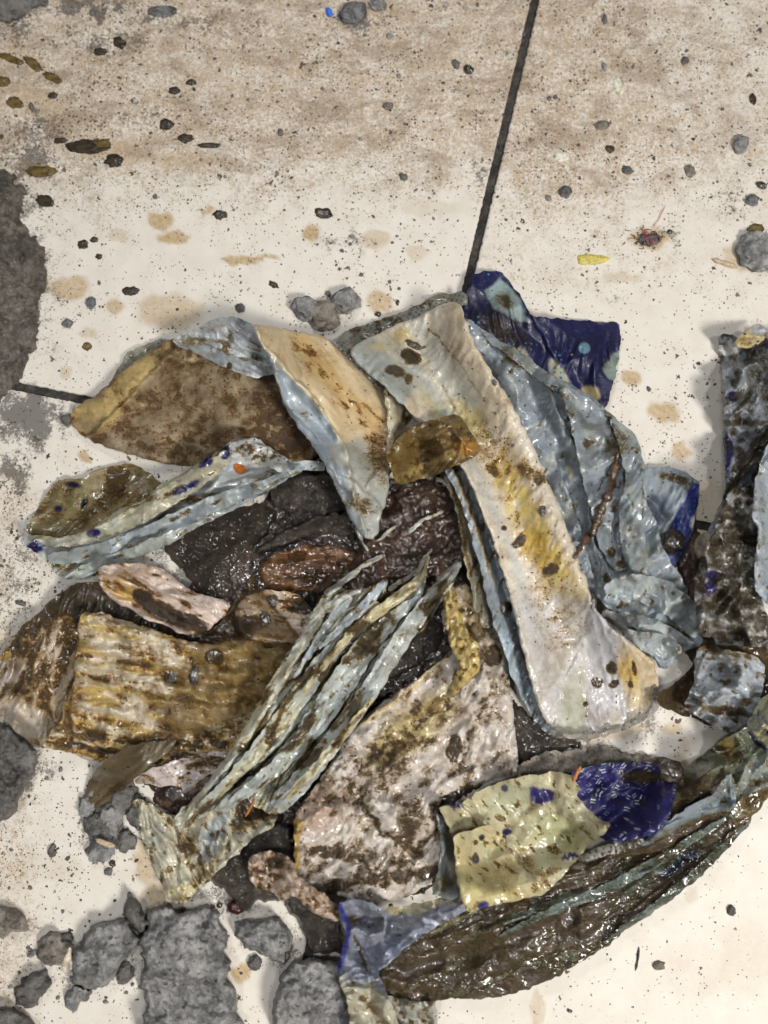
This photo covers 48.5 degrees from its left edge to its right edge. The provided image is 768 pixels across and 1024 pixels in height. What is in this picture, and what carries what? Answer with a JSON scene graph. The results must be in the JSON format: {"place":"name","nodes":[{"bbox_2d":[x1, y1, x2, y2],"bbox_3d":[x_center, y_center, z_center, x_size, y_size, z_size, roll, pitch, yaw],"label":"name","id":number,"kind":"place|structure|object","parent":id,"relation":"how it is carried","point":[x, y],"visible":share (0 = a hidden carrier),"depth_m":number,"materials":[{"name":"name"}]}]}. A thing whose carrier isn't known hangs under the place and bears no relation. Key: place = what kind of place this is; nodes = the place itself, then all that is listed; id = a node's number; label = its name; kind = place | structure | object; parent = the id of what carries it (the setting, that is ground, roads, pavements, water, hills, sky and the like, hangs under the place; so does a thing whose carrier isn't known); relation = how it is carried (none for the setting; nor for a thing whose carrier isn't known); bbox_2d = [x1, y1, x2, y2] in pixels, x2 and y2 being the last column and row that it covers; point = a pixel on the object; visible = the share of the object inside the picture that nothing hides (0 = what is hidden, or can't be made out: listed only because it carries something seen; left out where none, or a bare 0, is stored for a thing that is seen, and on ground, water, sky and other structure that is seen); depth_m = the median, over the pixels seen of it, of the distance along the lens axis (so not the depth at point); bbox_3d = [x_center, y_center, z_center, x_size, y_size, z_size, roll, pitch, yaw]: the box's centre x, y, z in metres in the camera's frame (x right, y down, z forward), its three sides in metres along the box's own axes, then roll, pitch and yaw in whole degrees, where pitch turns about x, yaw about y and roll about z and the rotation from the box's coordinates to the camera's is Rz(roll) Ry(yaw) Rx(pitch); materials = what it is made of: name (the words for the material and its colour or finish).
{"place":"outdoors","nodes":[
{"label":"outdoors","id":0,"kind":"place"},
{"bbox_2d":[0,389,393,1023],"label":"floor","id":1,"kind":"structure","parent":0,"point":[38,449],"depth_m":0.53,"materials":[{"name":"concrete"}]},
{"bbox_2d":[0,905,27,938],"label":"clay lump","id":2,"kind":"object","parent":1,"relation":"on","point":[12,919],"visible":1,"depth_m":0.52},
{"bbox_2d":[0,1007,34,1023],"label":"clay lump","id":3,"kind":"object","parent":1,"relation":"on","point":[9,1015],"visible":1,"depth_m":0.51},
{"bbox_2d":[0,722,37,821],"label":"mud mass","id":4,"kind":"object","parent":1,"relation":"on","point":[18,758],"visible":0.99,"depth_m":0.52,"materials":[{"name":"soil"}]},
{"bbox_2d":[14,969,51,1007],"bbox_3d":[-0.212,0.289,0.513,0.030,0.013,0.018,-37,84,-5],"label":"clay lump","id":5,"kind":"object","parent":1,"relation":"on","point":[30,990],"visible":1,"depth_m":0.51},
{"bbox_2d":[36,931,73,966],"bbox_3d":[-0.201,0.267,0.517,0.025,0.012,0.021,0,82,0],"label":"clay lump","id":6,"kind":"object","parent":1,"relation":"on","point":[52,948],"visible":1,"depth_m":0.51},
{"bbox_2d":[61,413,70,425],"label":"clod","id":7,"kind":"object","parent":1,"relation":"on","point":[66,420],"visible":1,"depth_m":0.56,"materials":[{"name":"soil"}]},
{"bbox_2d":[61,947,72,971],"bbox_3d":[-0.192,0.271,0.516,0.011,0.011,0.018,0,82,0],"label":"beige scrap","id":8,"kind":"object","parent":1,"relation":"on","point":[66,965],"visible":1,"depth_m":0.52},
{"bbox_2d":[61,932,72,940],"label":"clod","id":9,"kind":"object","parent":1,"relation":"on","point":[67,936],"visible":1,"depth_m":0.52,"materials":[{"name":"soil"}]},
{"bbox_2d":[64,985,91,1012],"bbox_3d":[-0.185,0.292,0.513,0.023,0.011,0.013,-41,84,-5],"label":"clay lump","id":10,"kind":"object","parent":1,"relation":"on","point":[75,996],"visible":1,"depth_m":0.51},
{"bbox_2d":[72,918,139,989],"bbox_3d":[-0.171,0.265,0.512,0.031,0.022,0.056,37,84,5],"label":"clay lump","id":11,"kind":"object","parent":1,"relation":"on","point":[102,951],"visible":1,"depth_m":0.51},
{"bbox_2d":[78,780,144,863],"bbox_3d":[-0.168,0.191,0.526,0.043,0.013,0.047,-12,82,-2],"label":"crumbly mud heap","id":12,"kind":"object","parent":1,"relation":"on","point":[106,830],"visible":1,"depth_m":0.53,"materials":[{"name":"grey soil"}]},
{"bbox_2d":[117,961,133,984],"bbox_3d":[-0.158,0.281,0.518,0.012,0.005,0.012,-23,83,-3],"label":"clod","id":13,"kind":"object","parent":1,"relation":"on","point":[125,972],"visible":1,"depth_m":0.52,"materials":[{"name":"soil"}]},
{"bbox_2d":[122,892,148,933],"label":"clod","id":14,"kind":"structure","parent":1,"relation":"on","point":[134,915],"depth_m":0.51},
{"bbox_2d":[0,582,292,792],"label":"used pad","id":15,"kind":"object","parent":1,"relation":"on","point":[80,663],"visible":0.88,"depth_m":0.53,"materials":[{"name":"fabric"}]},
{"bbox_2d":[165,670,177,682],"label":"mud drop","id":16,"kind":"object","parent":15,"relation":"on","point":[171,676],"visible":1,"depth_m":0.53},
{"bbox_2d":[86,572,282,808],"bbox_3d":[-0.112,0.126,0.525,0.067,0.030,0.178,37,84,5],"label":"brown film","id":17,"kind":"object","parent":15,"relation":"on","point":[108,779],"visible":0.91,"depth_m":0.52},
{"bbox_2d":[260,612,270,625],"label":"mud drop","id":18,"kind":"object","parent":17,"relation":"on","point":[264,617],"visible":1,"depth_m":0.53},
{"bbox_2d":[267,594,278,606],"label":"mud drop","id":19,"kind":"object","parent":17,"relation":"on","point":[272,600],"visible":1,"depth_m":0.53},
{"bbox_2d":[188,666,198,683],"bbox_3d":[-0.116,0.100,0.521,0.007,0.001,0.011,0,82,0],"label":"mud drop","id":20,"kind":"object","parent":15,"relation":"on","point":[193,672],"visible":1,"depth_m":0.52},
{"bbox_2d":[23,438,324,579],"bbox_3d":[-0.135,-0.011,0.533,0.198,0.056,0.069,-16,82,-2],"label":"wrapper","id":21,"kind":"object","parent":1,"relation":"on","point":[92,522],"visible":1,"depth_m":0.53,"materials":[{"name":"plastic"}]},
{"bbox_2d":[137,903,243,1023],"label":"clay slab","id":22,"kind":"object","parent":1,"relation":"on","point":[186,969],"depth_m":0.50,"materials":[{"name":"stone"}]},
{"bbox_2d":[165,502,276,598],"bbox_3d":[-0.101,0.019,0.554,0.072,0.007,0.059,-41,84,-5],"label":"mud patch","id":23,"kind":"object","parent":1,"relation":"on","point":[205,557],"visible":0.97,"depth_m":0.56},
{"bbox_2d":[227,900,243,914],"bbox_3d":[-0.091,0.243,0.523,0.011,0.006,0.008,0,82,0],"label":"red seed","id":24,"kind":"object","parent":1,"relation":"on","point":[233,907],"visible":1,"depth_m":0.52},
{"bbox_2d":[211,821,294,910],"bbox_3d":[-0.081,0.219,0.519,0.057,0.021,0.048,-16,82,-2],"label":"clay slab","id":25,"kind":"object","parent":1,"relation":"on","point":[231,878],"depth_m":0.52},
{"bbox_2d":[247,954,261,970],"bbox_3d":[-0.079,0.275,0.519,0.009,0.005,0.010,0,82,0],"label":"clod","id":26,"kind":"object","parent":1,"relation":"on","point":[254,962],"visible":1,"depth_m":0.52,"materials":[{"name":"soil"}]},
{"bbox_2d":[234,916,292,964],"bbox_3d":[-0.074,0.261,0.514,0.037,0.018,0.031,0,82,0],"label":"clay lump","id":27,"kind":"object","parent":1,"relation":"on","point":[270,937],"visible":1,"depth_m":0.51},
{"bbox_2d":[132,511,461,903],"bbox_3d":[-0.051,0.111,0.513,0.080,0.057,0.288,39,84,5],"label":"twisted wrapper","id":28,"kind":"object","parent":1,"relation":"on","point":[339,664],"visible":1,"depth_m":0.51,"materials":[{"name":"plastic"}]},
{"bbox_2d":[284,897,345,954],"bbox_3d":[-0.040,0.251,0.516,0.026,0.017,0.051,-32,83,-4],"label":"clay slab","id":29,"kind":"object","parent":1,"relation":"on","point":[323,935],"depth_m":0.51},
{"bbox_2d":[142,476,510,894],"bbox_3d":[-0.027,0.093,0.545,0.248,0.003,0.263,30,83,4],"label":"muck bed","id":30,"kind":"object","parent":1,"relation":"on","point":[247,564],"visible":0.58,"depth_m":0.55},
{"bbox_2d":[153,785,203,814],"bbox_3d":[-0.102,0.175,0.533,0.086,0.005,0.042,0,82,0],"label":"muck bed","id":31,"kind":"object","parent":30,"relation":"on","point":[173,800],"visible":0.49,"depth_m":0.53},
{"bbox_2d":[98,562,311,643],"bbox_3d":[-0.112,0.058,0.527,0.136,0.035,0.038,11,82,2],"label":"used pad","id":32,"kind":"object","parent":30,"relation":"on","point":[176,605],"visible":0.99,"depth_m":0.53,"materials":[{"name":"fabric"}]},
{"bbox_2d":[254,510,356,553],"bbox_3d":[-0.046,0.011,0.542,0.080,0.032,0.024,-5,82,-1],"label":"clay slab","id":33,"kind":"object","parent":30,"relation":"on","point":[335,522],"depth_m":0.54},
{"bbox_2d":[258,544,355,591],"bbox_3d":[-0.043,0.035,0.538,0.074,0.017,0.031,0,82,0],"label":"pad scrap","id":34,"kind":"object","parent":30,"relation":"on","point":[306,567],"visible":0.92,"depth_m":0.54,"materials":[{"name":"fabric"}]},
{"bbox_2d":[270,473,346,525],"bbox_3d":[-0.045,-0.011,0.551,0.057,0.021,0.035,-13,82,-2],"label":"clay slab","id":35,"kind":"object","parent":30,"relation":"on","point":[299,499],"depth_m":0.54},
{"bbox_2d":[289,455,327,477],"bbox_3d":[-0.045,-0.029,0.562,0.057,0.005,0.119,-29,83,-4],"label":"muck bed","id":36,"kind":"object","parent":30,"relation":"on","point":[317,458],"visible":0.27,"depth_m":0.56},
{"bbox_2d":[248,582,517,921],"bbox_3d":[0.020,0.157,0.513,0.103,0.044,0.223,36,84,5],"label":"used pad","id":37,"kind":"object","parent":30,"relation":"on","point":[428,739],"visible":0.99,"depth_m":0.52,"materials":[{"name":"fabric"}]},
{"bbox_2d":[311,478,465,605],"bbox_3d":[0.000,0.020,0.542,0.117,0.030,0.077,-23,83,-3],"label":"muck mound","id":38,"kind":"object","parent":30,"relation":"on","point":[400,547],"visible":0.74,"depth_m":0.54,"materials":[{"name":"soil"}]},
{"bbox_2d":[389,617,444,676],"bbox_3d":[0.018,0.088,0.542,0.028,0.011,0.051,31,83,4],"label":"clay slab","id":39,"kind":"object","parent":30,"relation":"on","point":[426,642],"depth_m":0.54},
{"bbox_2d":[0,0,530,422],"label":"floor","id":40,"kind":"structure","parent":0,"point":[182,258],"depth_m":0.59,"materials":[{"name":"concrete"}]},
{"bbox_2d":[0,76,10,86],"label":"mud drop","id":41,"kind":"object","parent":40,"relation":"on","point":[5,81],"visible":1,"depth_m":0.60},
{"bbox_2d":[0,52,23,64],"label":"mud drop","id":42,"kind":"object","parent":40,"relation":"on","point":[10,58],"visible":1,"depth_m":0.60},
{"bbox_2d":[6,96,23,108],"bbox_3d":[-0.260,-0.289,0.600,0.013,0.001,0.010,0,82,0],"label":"mud drop","id":43,"kind":"object","parent":40,"relation":"on","point":[14,102],"visible":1,"depth_m":0.60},
{"bbox_2d":[0,169,46,402],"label":"mud mass","id":44,"kind":"object","parent":40,"relation":"on","point":[23,277],"visible":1,"depth_m":0.57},
{"bbox_2d":[0,0,48,23],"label":"mud mass","id":45,"kind":"object","parent":40,"relation":"on","point":[11,11],"visible":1,"depth_m":0.61,"materials":[{"name":"soil"}]},
{"bbox_2d":[23,56,43,71],"bbox_3d":[-0.249,-0.318,0.604,0.018,0.001,0.007,45,84,6],"label":"mud drop","id":46,"kind":"object","parent":40,"relation":"on","point":[33,63],"visible":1,"depth_m":0.60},
{"bbox_2d":[25,166,57,177],"bbox_3d":[-0.238,-0.237,0.593,0.024,0.001,0.009,0,82,0],"label":"mud drop","id":47,"kind":"object","parent":40,"relation":"on","point":[38,171],"visible":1,"depth_m":0.59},
{"bbox_2d":[35,194,53,206],"bbox_3d":[-0.235,-0.216,0.590,0.014,0.001,0.009,0,82,0],"label":"mud drop","id":48,"kind":"object","parent":40,"relation":"on","point":[44,200],"visible":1,"depth_m":0.59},
{"bbox_2d":[42,71,61,83],"bbox_3d":[-0.235,-0.307,0.603,0.015,0.001,0.010,0,82,0],"label":"mud drop","id":49,"kind":"object","parent":40,"relation":"on","point":[53,77],"visible":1,"depth_m":0.60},
{"bbox_2d":[54,137,68,143],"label":"mud drop","id":50,"kind":"object","parent":40,"relation":"on","point":[60,140],"visible":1,"depth_m":0.60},
{"bbox_2d":[62,319,72,327],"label":"clod","id":51,"kind":"object","parent":40,"relation":"on","point":[67,323],"visible":1,"depth_m":0.58,"materials":[{"name":"stone"}]},
{"bbox_2d":[77,239,87,248],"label":"mud drop","id":52,"kind":"object","parent":40,"relation":"on","point":[82,244],"visible":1,"depth_m":0.58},
{"bbox_2d":[65,139,110,154],"bbox_3d":[-0.207,-0.255,0.595,0.033,0.001,0.012,0,82,0],"label":"mud drop","id":53,"kind":"object","parent":40,"relation":"on","point":[86,146],"visible":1,"depth_m":0.59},
{"bbox_2d":[85,297,95,309],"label":"clod","id":54,"kind":"object","parent":40,"relation":"on","point":[90,302],"visible":1,"depth_m":0.58,"materials":[{"name":"stone"}]},
{"bbox_2d":[94,48,106,55],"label":"mud drop","id":55,"kind":"object","parent":40,"relation":"on","point":[99,51],"visible":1,"depth_m":0.60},
{"bbox_2d":[94,139,110,146],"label":"mud drop","id":56,"kind":"object","parent":40,"relation":"on","point":[102,142],"visible":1,"depth_m":0.59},
{"bbox_2d":[104,154,123,167],"bbox_3d":[-0.189,-0.245,0.594,0.014,0.001,0.010,0,82,0],"label":"mud drop","id":57,"kind":"object","parent":40,"relation":"on","point":[113,160],"visible":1,"depth_m":0.59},
{"bbox_2d":[113,36,125,49],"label":"mud drop","id":58,"kind":"object","parent":40,"relation":"on","point":[119,42],"visible":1,"depth_m":0.61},
{"bbox_2d":[122,286,139,295],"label":"mud drop","id":59,"kind":"object","parent":40,"relation":"on","point":[133,290],"visible":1,"depth_m":0.58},
{"bbox_2d":[148,6,176,17],"bbox_3d":[-0.159,-0.358,0.608,0.021,0.005,0.009,0,82,0],"label":"clod","id":60,"kind":"object","parent":40,"relation":"on","point":[163,11],"visible":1,"depth_m":0.61,"materials":[{"name":"stone"}]},
{"bbox_2d":[160,118,174,129],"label":"mud drop","id":61,"kind":"object","parent":40,"relation":"on","point":[166,124],"visible":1,"depth_m":0.60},
{"bbox_2d":[168,87,180,94],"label":"mud drop","id":62,"kind":"object","parent":40,"relation":"on","point":[174,90],"visible":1,"depth_m":0.60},
{"bbox_2d":[177,134,193,142],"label":"mud drop","id":63,"kind":"object","parent":40,"relation":"on","point":[184,138],"visible":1,"depth_m":0.60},
{"bbox_2d":[70,339,317,465],"bbox_3d":[-0.125,-0.075,0.558,0.169,0.025,0.092,0,82,0],"label":"used pad","id":64,"kind":"object","parent":40,"relation":"on","point":[153,404],"visible":0.81,"depth_m":0.56,"materials":[{"name":"brown fabric"}]},
{"bbox_2d":[197,142,219,147],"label":"mud drop","id":65,"kind":"object","parent":40,"relation":"on","point":[209,145],"visible":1,"depth_m":0.59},
{"bbox_2d":[212,210,226,219],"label":"mud drop","id":66,"kind":"object","parent":40,"relation":"on","point":[219,214],"visible":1,"depth_m":0.59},
{"bbox_2d":[235,303,244,312],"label":"clod","id":67,"kind":"object","parent":40,"relation":"on","point":[240,308],"visible":1,"depth_m":0.58,"materials":[{"name":"soil"}]},
{"bbox_2d":[173,316,391,538],"bbox_3d":[-0.044,-0.072,0.529,0.077,0.055,0.182,-44,84,-6],"label":"used pad","id":68,"kind":"object","parent":40,"relation":"on","point":[326,380],"visible":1,"depth_m":0.53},
{"bbox_2d":[290,295,317,321],"bbox_3d":[-0.053,-0.138,0.573,0.020,0.014,0.018,0,82,0],"label":"clod","id":69,"kind":"object","parent":40,"relation":"on","point":[302,308],"visible":1,"depth_m":0.57,"materials":[{"name":"stone"}]},
{"bbox_2d":[315,208,332,218],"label":"mud drop","id":70,"kind":"object","parent":40,"relation":"on","point":[324,213],"visible":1,"depth_m":0.59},
{"bbox_2d":[309,299,340,331],"bbox_3d":[-0.041,-0.133,0.573,0.022,0.013,0.021,-13,82,-2],"label":"clod","id":71,"kind":"object","parent":40,"relation":"on","point":[326,315],"visible":1,"depth_m":0.57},
{"bbox_2d":[329,286,360,313],"bbox_3d":[-0.027,-0.143,0.574,0.022,0.013,0.017,-20,82,-3],"label":"clod","id":72,"kind":"object","parent":40,"relation":"on","point":[346,300],"visible":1,"depth_m":0.57,"materials":[{"name":"stone"}]},
{"bbox_2d":[339,1,366,23],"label":"clod","id":73,"kind":"object","parent":40,"relation":"on","point":[354,12],"visible":1,"depth_m":0.60,"materials":[{"name":"stone"}]},
{"bbox_2d":[369,0,386,10],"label":"clod","id":74,"kind":"object","parent":40,"relation":"on","point":[378,5],"visible":1,"depth_m":0.61,"materials":[{"name":"grey soil"}]},
{"bbox_2d":[463,64,473,73],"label":"clod","id":75,"kind":"object","parent":40,"relation":"on","point":[468,68],"visible":1,"depth_m":0.60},
{"bbox_2d":[333,291,658,738],"bbox_3d":[0.070,0.001,0.532,0.096,0.052,0.311,-24,83,-3],"label":"used pad","id":76,"kind":"object","parent":40,"relation":"on","point":[575,665],"visible":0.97,"depth_m":0.53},
{"bbox_2d":[386,414,480,484],"bbox_3d":[0.028,-0.039,0.529,0.057,0.045,0.035,-17,82,-2],"label":"film scrap","id":77,"kind":"object","parent":76,"relation":"on","point":[417,452],"visible":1,"depth_m":0.53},
{"bbox_2d":[591,593,596,608],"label":"mud drop","id":78,"kind":"object","parent":76,"relation":"on","point":[594,600],"visible":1,"depth_m":0.51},
{"bbox_2d":[313,476,767,1023],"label":"floor","id":79,"kind":"structure","parent":0,"point":[712,972],"depth_m":0.52,"materials":[{"name":"concrete"}]},
{"bbox_2d":[272,956,349,1023],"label":"clay lump","id":80,"kind":"object","parent":79,"relation":"on","point":[309,990],"visible":0.91,"depth_m":0.50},
{"bbox_2d":[337,896,465,1023],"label":"wrapper","id":81,"kind":"object","parent":79,"relation":"on","point":[381,937],"visible":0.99,"depth_m":0.50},
{"bbox_2d":[432,814,459,899],"bbox_3d":[0.038,0.205,0.515,0.018,0.027,0.048,0,82,0],"label":"film sliver","id":82,"kind":"object","parent":79,"relation":"on","point":[445,886],"visible":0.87,"depth_m":0.51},
{"bbox_2d":[513,699,580,764],"bbox_3d":[0.102,0.141,0.539,0.045,0.003,0.043,0,82,0],"label":"muck bed","id":83,"kind":"object","parent":79,"relation":"on","point":[533,738],"visible":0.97,"depth_m":0.54,"materials":[{"name":"soil"}]},
{"bbox_2d":[439,745,683,911],"bbox_3d":[0.110,0.180,0.509,0.155,0.048,0.072,-22,83,-3],"label":"wrapper","id":84,"kind":"object","parent":79,"relation":"on","point":[623,803],"visible":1,"depth_m":0.52,"materials":[{"name":"plastic"}]},
{"bbox_2d":[380,782,767,1023],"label":"coated pad","id":85,"kind":"object","parent":79,"relation":"on","point":[486,952],"visible":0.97,"depth_m":0.51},
{"bbox_2d":[653,961,664,969],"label":"clod","id":86,"kind":"object","parent":79,"relation":"on","point":[658,965],"visible":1,"depth_m":0.52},
{"bbox_2d":[674,517,715,662],"bbox_3d":[0.196,0.042,0.553,0.040,0.003,0.113,0,82,0],"label":"muck bed","id":87,"kind":"object","parent":79,"relation":"on","point":[686,566],"visible":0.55,"depth_m":0.55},
{"bbox_2d":[641,694,767,845],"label":"torn packet","id":88,"kind":"object","parent":79,"relation":"on","point":[736,768],"visible":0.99,"depth_m":0.51,"materials":[{"name":"grey"}]},
{"bbox_2d":[655,644,767,732],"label":"crumpled wrapper","id":89,"kind":"object","parent":79,"relation":"on","point":[724,688],"visible":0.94,"depth_m":0.52,"materials":[{"name":"plastic"}]},
{"bbox_2d":[695,485,767,652],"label":"used pad","id":90,"kind":"object","parent":79,"relation":"on","point":[730,608],"visible":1,"depth_m":0.53,"materials":[{"name":"fabric"}]},
{"bbox_2d":[727,905,735,915],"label":"clod","id":91,"kind":"object","parent":79,"relation":"on","point":[731,910],"visible":1,"depth_m":0.52,"materials":[{"name":"soil"}]},
{"bbox_2d":[752,445,767,604],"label":"film strip","id":92,"kind":"object","parent":79,"relation":"on","point":[760,511],"visible":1,"depth_m":0.52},
{"bbox_2d":[475,0,767,522],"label":"floor","id":93,"kind":"structure","parent":0,"point":[676,302],"depth_m":0.59,"materials":[{"name":"concrete"}]},
{"bbox_2d":[555,152,568,161],"bbox_3d":[0.124,-0.248,0.594,0.011,0.002,0.008,0,82,0],"label":"white chip","id":94,"kind":"object","parent":93,"relation":"on","point":[561,156],"visible":1,"depth_m":0.59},
{"bbox_2d":[558,185,571,198],"bbox_3d":[0.125,-0.222,0.590,0.010,0.003,0.009,0,82,0],"label":"clod","id":95,"kind":"object","parent":93,"relation":"on","point":[565,191],"visible":1,"depth_m":0.59,"materials":[{"name":"soil"}]},
{"bbox_2d":[464,271,702,668],"bbox_3d":[0.139,-0.042,0.539,0.106,0.050,0.286,-23,83,-3],"label":"wrapper","id":96,"kind":"object","parent":93,"relation":"on","point":[635,548],"visible":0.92,"depth_m":0.54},
{"bbox_2d":[574,451,619,558],"bbox_3d":[0.134,-0.003,0.523,0.011,0.030,0.078,26,83,4],"label":"mud strand","id":97,"kind":"object","parent":96,"relation":"on","point":[600,510],"visible":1,"depth_m":0.53},
{"bbox_2d":[577,254,609,264],"bbox_3d":[0.144,-0.173,0.584,0.023,0.002,0.008,0,82,0],"label":"yellow scrap","id":98,"kind":"object","parent":93,"relation":"on","point":[590,259],"visible":1,"depth_m":0.58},
{"bbox_2d":[593,120,610,129],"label":"clod","id":99,"kind":"object","parent":93,"relation":"on","point":[601,125],"visible":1,"depth_m":0.60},
{"bbox_2d":[613,78,623,94],"bbox_3d":[0.166,-0.301,0.602,0.007,0.002,0.014,0,82,0],"label":"white chip","id":100,"kind":"object","parent":93,"relation":"on","point":[618,86],"visible":1,"depth_m":0.60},
{"bbox_2d":[622,165,633,174],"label":"clod","id":101,"kind":"object","parent":93,"relation":"on","point":[627,170],"visible":1,"depth_m":0.59,"materials":[{"name":"stone"}]},
{"bbox_2d":[625,205,665,248],"bbox_3d":[0.185,-0.193,0.586,0.037,0.003,0.023,-30,83,-4],"label":"fibre tuft","id":102,"kind":"object","parent":93,"relation":"on","point":[650,239],"visible":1,"depth_m":0.58,"materials":[{"name":"fabric"}]},
{"bbox_2d":[684,164,695,177],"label":"clod","id":103,"kind":"object","parent":93,"relation":"on","point":[689,170],"visible":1,"depth_m":0.59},
{"bbox_2d":[712,258,737,267],"bbox_3d":[0.233,-0.170,0.583,0.017,0.004,0.007,0,82,0],"label":"twig","id":104,"kind":"object","parent":93,"relation":"on","point":[726,263],"visible":1,"depth_m":0.58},
{"bbox_2d":[700,324,767,560],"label":"wrapper","id":105,"kind":"object","parent":93,"relation":"on","point":[744,363],"visible":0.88,"depth_m":0.55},
{"bbox_2d":[694,532,710,558],"bbox_3d":[0.203,0.021,0.533,0.010,0.047,0.027,37,84,5],"label":"pale scrap","id":106,"kind":"object","parent":105,"relation":"on","point":[702,543],"visible":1,"depth_m":0.54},
{"bbox_2d":[733,134,748,154],"bbox_3d":[0.249,-0.257,0.594,0.010,0.005,0.015,23,83,3],"label":"clod","id":107,"kind":"object","parent":93,"relation":"on","point":[740,144],"visible":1,"depth_m":0.59,"materials":[{"name":"grey soil"}]},
{"bbox_2d":[735,230,767,272],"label":"clod","id":108,"kind":"object","parent":93,"relation":"on","point":[751,249],"visible":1,"depth_m":0.58,"materials":[{"name":"grey soil"}]},
{"bbox_2d":[745,194,759,205],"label":"clod","id":109,"kind":"object","parent":93,"relation":"on","point":[751,199],"visible":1,"depth_m":0.59,"materials":[{"name":"stone"}]},
{"bbox_2d":[746,223,764,231],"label":"mud drop","id":110,"kind":"object","parent":93,"relation":"on","point":[753,227],"visible":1,"depth_m":0.59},
{"label":"ground","id":111,"kind":"structure","parent":0,"visible":0},
{"bbox_2d":[12,383,710,530],"bbox_3d":[0.026,-0.028,0.566,0.919,0.002,0.007,12,82,2],"label":"floor joint","id":112,"kind":"object","parent":111,"relation":"on","point":[81,399],"visible":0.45,"depth_m":0.57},
{"bbox_2d":[302,0,538,959],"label":"floor joint","id":113,"kind":"object","parent":111,"relation":"on","point":[497,161],"visible":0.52,"depth_m":0.60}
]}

